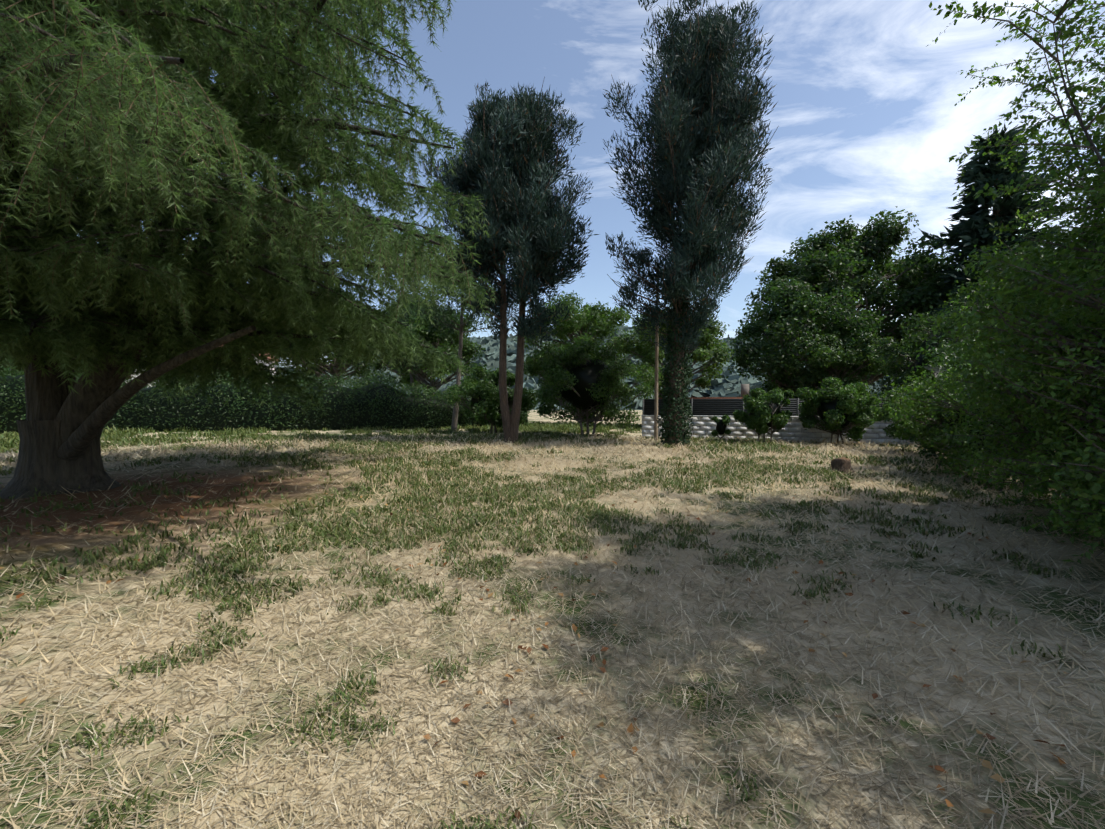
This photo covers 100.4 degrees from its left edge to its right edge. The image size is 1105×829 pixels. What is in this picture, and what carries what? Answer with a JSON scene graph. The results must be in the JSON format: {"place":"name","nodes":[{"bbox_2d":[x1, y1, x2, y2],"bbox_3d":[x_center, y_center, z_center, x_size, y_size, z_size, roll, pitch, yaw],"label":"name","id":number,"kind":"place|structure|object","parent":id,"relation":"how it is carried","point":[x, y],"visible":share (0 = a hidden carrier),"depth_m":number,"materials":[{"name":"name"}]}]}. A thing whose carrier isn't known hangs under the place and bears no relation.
{"place":"outdoors","nodes":[
{"label":"outdoors","id":0,"kind":"place"},
{"bbox_2d":[0,353,23,374],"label":"tree","id":1,"kind":"object","parent":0,"point":[9,367],"depth_m":35.69,"materials":[{"name":"green plant"}]},
{"bbox_2d":[125,356,275,387],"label":"house walls","id":2,"kind":"structure","parent":0,"point":[214,380],"depth_m":45.96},
{"bbox_2d":[0,410,1104,828],"bbox_3d":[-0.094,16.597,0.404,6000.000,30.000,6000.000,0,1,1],"label":"ground","id":3,"kind":"structure","parent":0,"point":[38,542],"depth_m":2.94,"materials":[{"name":"beige plant"}]},
{"bbox_2d":[188,348,274,387],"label":"tree","id":4,"kind":"object","parent":3,"relation":"on","point":[247,360],"depth_m":36.44,"materials":[{"name":"green plant"}]},
{"bbox_2d":[0,0,497,498],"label":"cedar","id":5,"kind":"object","parent":3,"relation":"on","point":[73,340],"depth_m":5.31,"materials":[{"name":"green plant"}]},
{"bbox_2d":[0,360,529,433],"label":"hedge","id":6,"kind":"object","parent":3,"relation":"on","point":[380,403],"visible":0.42,"depth_m":27.12,"materials":[{"name":"green plant"}]},
{"bbox_2d":[279,286,381,386],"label":"tree","id":7,"kind":"object","parent":3,"relation":"on","point":[364,367],"depth_m":37.84,"materials":[{"name":"green plant"}]},
{"bbox_2d":[383,305,443,390],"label":"pine tree","id":8,"kind":"object","parent":3,"relation":"on","point":[401,321],"depth_m":30.87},
{"bbox_2d":[370,291,470,392],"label":"tree","id":9,"kind":"object","parent":3,"relation":"on","point":[378,366],"depth_m":43.02,"materials":[{"name":"green plant"}]},
{"bbox_2d":[385,303,485,394],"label":"tree","id":10,"kind":"object","parent":3,"relation":"on","point":[469,350],"depth_m":31.99,"materials":[{"name":"green plant"}]},
{"bbox_2d":[405,226,517,430],"bbox_3d":[-4.702,-5.120,25.813,6.416,12.410,6.630,0,1,1],"label":"pine tree","id":11,"kind":"object","parent":3,"relation":"on","point":[444,311],"depth_m":25.51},
{"bbox_2d":[440,364,537,432],"bbox_3d":[-3.190,-0.799,24.519,5.296,3.827,4.417,0,1,1],"label":"bush","id":12,"kind":"object","parent":3,"relation":"on","point":[486,389],"depth_m":23.59,"materials":[{"name":"green plant"}]},
{"bbox_2d":[417,76,598,442],"bbox_3d":[-1.833,-5.785,18.739,6.915,14.144,6.252,0,1,1],"label":"cypress tree","id":13,"kind":"object","parent":3,"relation":"on","point":[519,114],"depth_m":17.51,"materials":[{"name":"green plant"}]},
{"bbox_2d":[0,483,1069,818],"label":"fallen leaves","id":14,"kind":"object","parent":3,"relation":"on","point":[874,695],"visible":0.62,"depth_m":2.67,"materials":[{"name":"plant"}]},
{"bbox_2d":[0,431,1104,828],"bbox_3d":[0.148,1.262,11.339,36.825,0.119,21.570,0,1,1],"label":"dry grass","id":15,"kind":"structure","parent":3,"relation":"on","point":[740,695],"depth_m":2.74,"materials":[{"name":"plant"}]},
{"bbox_2d":[0,420,1104,828],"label":"green lawn grass","id":16,"kind":"structure","parent":3,"relation":"on","point":[8,440],"depth_m":6.26,"materials":[{"name":"green plant"}]},
{"bbox_2d":[513,290,647,422],"bbox_3d":[2.319,-4.068,33.821,10.278,9.890,8.161,0,1,1],"label":"tree","id":17,"kind":"object","parent":3,"relation":"on","point":[576,320],"depth_m":32.35,"materials":[{"name":"green plant"}]},
{"bbox_2d":[524,332,659,435],"bbox_3d":[1.796,-1.384,21.858,6.732,5.121,5.083,0,1,1],"label":"bush","id":18,"kind":"object","parent":3,"relation":"on","point":[586,383],"depth_m":21.10,"materials":[{"name":"green plant"}]},
{"bbox_2d":[642,263,658,440],"bbox_3d":[4.391,-2.524,19.448,1.302,7.701,0.165,0,1,-14],"label":"utility pole","id":19,"kind":"object","parent":3,"relation":"on","point":[656,394],"visible":0.5,"depth_m":19.42,"materials":[{"name":"brown wood"}]},
{"bbox_2d":[618,302,734,398],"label":"tree","id":20,"kind":"object","parent":3,"relation":"on","point":[702,354],"depth_m":29.77,"materials":[{"name":"green plant"}]},
{"bbox_2d":[602,0,778,445],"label":"cypress tree","id":21,"kind":"object","parent":3,"relation":"on","point":[728,223],"depth_m":16.32,"materials":[{"name":"green plant"}]},
{"bbox_2d":[741,384,748,396],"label":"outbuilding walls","id":22,"kind":"structure","parent":3,"relation":"on","point":[744,389],"depth_m":28.64,"materials":[{"name":"white paint"}]},
{"bbox_2d":[642,398,901,415],"bbox_3d":[11.423,0.632,22.948,13.024,2.820,7.007,0,1,16],"label":"screen fence","id":23,"kind":"object","parent":3,"relation":"on","point":[716,407],"visible":0.23,"depth_m":20.55,"materials":[{"name":"grey metal"}]},
{"bbox_2d":[642,417,916,443],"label":"boundary wall","id":24,"kind":"structure","parent":3,"relation":"on","point":[706,426],"depth_m":19.17,"materials":[{"name":"grey stone"}]},
{"bbox_2d":[641,415,891,418],"bbox_3d":[10.282,0.103,19.081,12.994,0.060,0.300,0,1,16],"label":"boundary wall cap","id":25,"kind":"object","parent":24,"relation":"on","point":[708,416],"visible":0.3,"depth_m":20.12,"materials":[{"name":"grey concrete"}]},
{"bbox_2d":[724,277,892,398],"bbox_3d":[17.600,-4.312,32.407,10.451,10.473,8.799,0,1,1],"label":"tree","id":26,"kind":"object","parent":3,"relation":"on","point":[743,357],"depth_m":31.12,"materials":[{"name":"green plant"}]},
{"bbox_2d":[828,457,854,472],"bbox_3d":[6.676,1.196,10.716,0.632,0.390,0.624,-1,2,-32],"label":"tree stump","id":27,"kind":"object","parent":3,"relation":"on","point":[843,463],"visible":0.62,"depth_m":10.55,"materials":[{"name":"brown wood"}]},
{"bbox_2d":[783,330,903,396],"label":"tree","id":28,"kind":"object","parent":3,"relation":"on","point":[840,358],"depth_m":28.62,"materials":[{"name":"green plant"}]},
{"bbox_2d":[738,206,972,384],"bbox_3d":[25.421,-7.959,39.246,17.371,17.462,15.896,0,1,1],"label":"tree","id":29,"kind":"object","parent":3,"relation":"on","point":[920,294],"depth_m":35.70,"materials":[{"name":"green plant"}]},
{"bbox_2d":[875,382,951,450],"bbox_3d":[11.749,0.120,14.405,3.106,2.477,3.027,0,1,1],"label":"bush","id":30,"kind":"object","parent":3,"relation":"on","point":[887,431],"depth_m":15.15,"materials":[{"name":"green plant"}]},
{"bbox_2d":[901,365,986,460],"bbox_3d":[10.846,0.061,12.000,3.068,2.705,3.016,0,1,1],"label":"bush","id":31,"kind":"object","parent":3,"relation":"on","point":[928,450],"depth_m":12.60,"materials":[{"name":"green plant"}]},
{"bbox_2d":[867,306,1035,397],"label":"tree","id":32,"kind":"object","parent":3,"relation":"on","point":[888,347],"depth_m":21.06,"materials":[{"name":"green plant"}]},
{"bbox_2d":[869,361,1065,481],"bbox_3d":[9.175,0.123,9.436,3.679,2.703,4.380,0,1,1],"label":"shrub","id":33,"kind":"object","parent":3,"relation":"on","point":[922,428],"depth_m":9.87,"materials":[{"name":"green plant"}]},
{"bbox_2d":[908,361,1028,471],"bbox_3d":[10.144,0.144,10.880,2.763,3.394,3.365,0,1,1],"label":"bush","id":34,"kind":"object","parent":3,"relation":"on","point":[944,394],"depth_m":11.47,"materials":[{"name":"green plant"}]},
{"bbox_2d":[881,123,1072,383],"bbox_3d":[30.367,-9.070,31.298,12.912,20.234,11.908,0,1,1],"label":"conifer","id":35,"kind":"object","parent":3,"relation":"on","point":[974,229],"depth_m":30.33,"materials":[{"name":"green plant"}]},
{"bbox_2d":[903,341,1063,443],"bbox_3d":[19.992,-0.988,15.255,13.171,4.625,3.841,0,1,18],"label":"tree","id":36,"kind":"object","parent":3,"relation":"on","point":[934,359],"visible":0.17,"depth_m":17.11,"materials":[{"name":"green plant"}]},
{"bbox_2d":[885,280,1104,515],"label":"shrub","id":37,"kind":"object","parent":3,"relation":"on","point":[927,394],"depth_m":6.87,"materials":[{"name":"green plant"}]},
{"bbox_2d":[929,297,1068,499],"bbox_3d":[8.644,-0.317,8.053,3.668,3.928,3.459,0,1,1],"label":"bush","id":38,"kind":"object","parent":3,"relation":"on","point":[977,479],"depth_m":8.61,"materials":[{"name":"green plant"}]},
{"bbox_2d":[913,234,1102,355],"bbox_3d":[24.397,-3.984,23.392,9.356,10.251,9.832,0,1,1],"label":"tree","id":39,"kind":"object","parent":3,"relation":"on","point":[967,292],"depth_m":23.43,"materials":[{"name":"green plant"}]},
{"bbox_2d":[918,0,1104,532],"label":"tall shrub tree","id":40,"kind":"object","parent":3,"relation":"on","point":[997,79],"depth_m":6.07,"materials":[{"name":"green plant"}]},
{"bbox_2d":[925,124,1104,557],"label":"shrub","id":41,"kind":"object","parent":3,"relation":"on","point":[1094,520],"depth_m":4.67,"materials":[{"name":"green plant"}]},
{"bbox_2d":[926,0,1104,572],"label":"tree","id":42,"kind":"object","parent":3,"relation":"on","point":[1033,130],"depth_m":4.18,"materials":[{"name":"green plant"}]},
{"bbox_2d":[952,23,1104,543],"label":"tree","id":43,"kind":"object","parent":3,"relation":"on","point":[1016,501],"depth_m":5.98,"materials":[{"name":"green plant"}]},
{"bbox_2d":[77,0,1104,367],"label":"sky","id":44,"kind":"structure","parent":0,"point":[868,120],"materials":[{"name":"blue"}]},
{"bbox_2d":[276,325,909,409],"bbox_3d":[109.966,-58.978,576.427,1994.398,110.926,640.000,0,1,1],"label":"hillside","id":45,"kind":"structure","parent":0,"point":[724,386],"depth_m":336.70,"materials":[{"name":"green plant"}]},
{"bbox_2d":[658,397,742,398],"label":"roof","id":46,"kind":"structure","parent":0,"point":[711,397],"depth_m":29.00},
{"bbox_2d":[711,414,730,441],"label":"shrub","id":47,"kind":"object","parent":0,"point":[725,420],"depth_m":18.31,"materials":[{"name":"green plant"}]},
{"bbox_2d":[733,387,793,442],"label":"bush","id":48,"kind":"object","parent":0,"point":[757,400],"depth_m":17.62,"materials":[{"name":"green plant"}]},
{"bbox_2d":[795,377,885,444],"bbox_3d":[10.971,-0.124,17.757,3.148,2.799,2.781,0,1,1],"label":"bush","id":49,"kind":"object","parent":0,"point":[829,407],"depth_m":17.36,"materials":[{"name":"green plant"}]}
]}

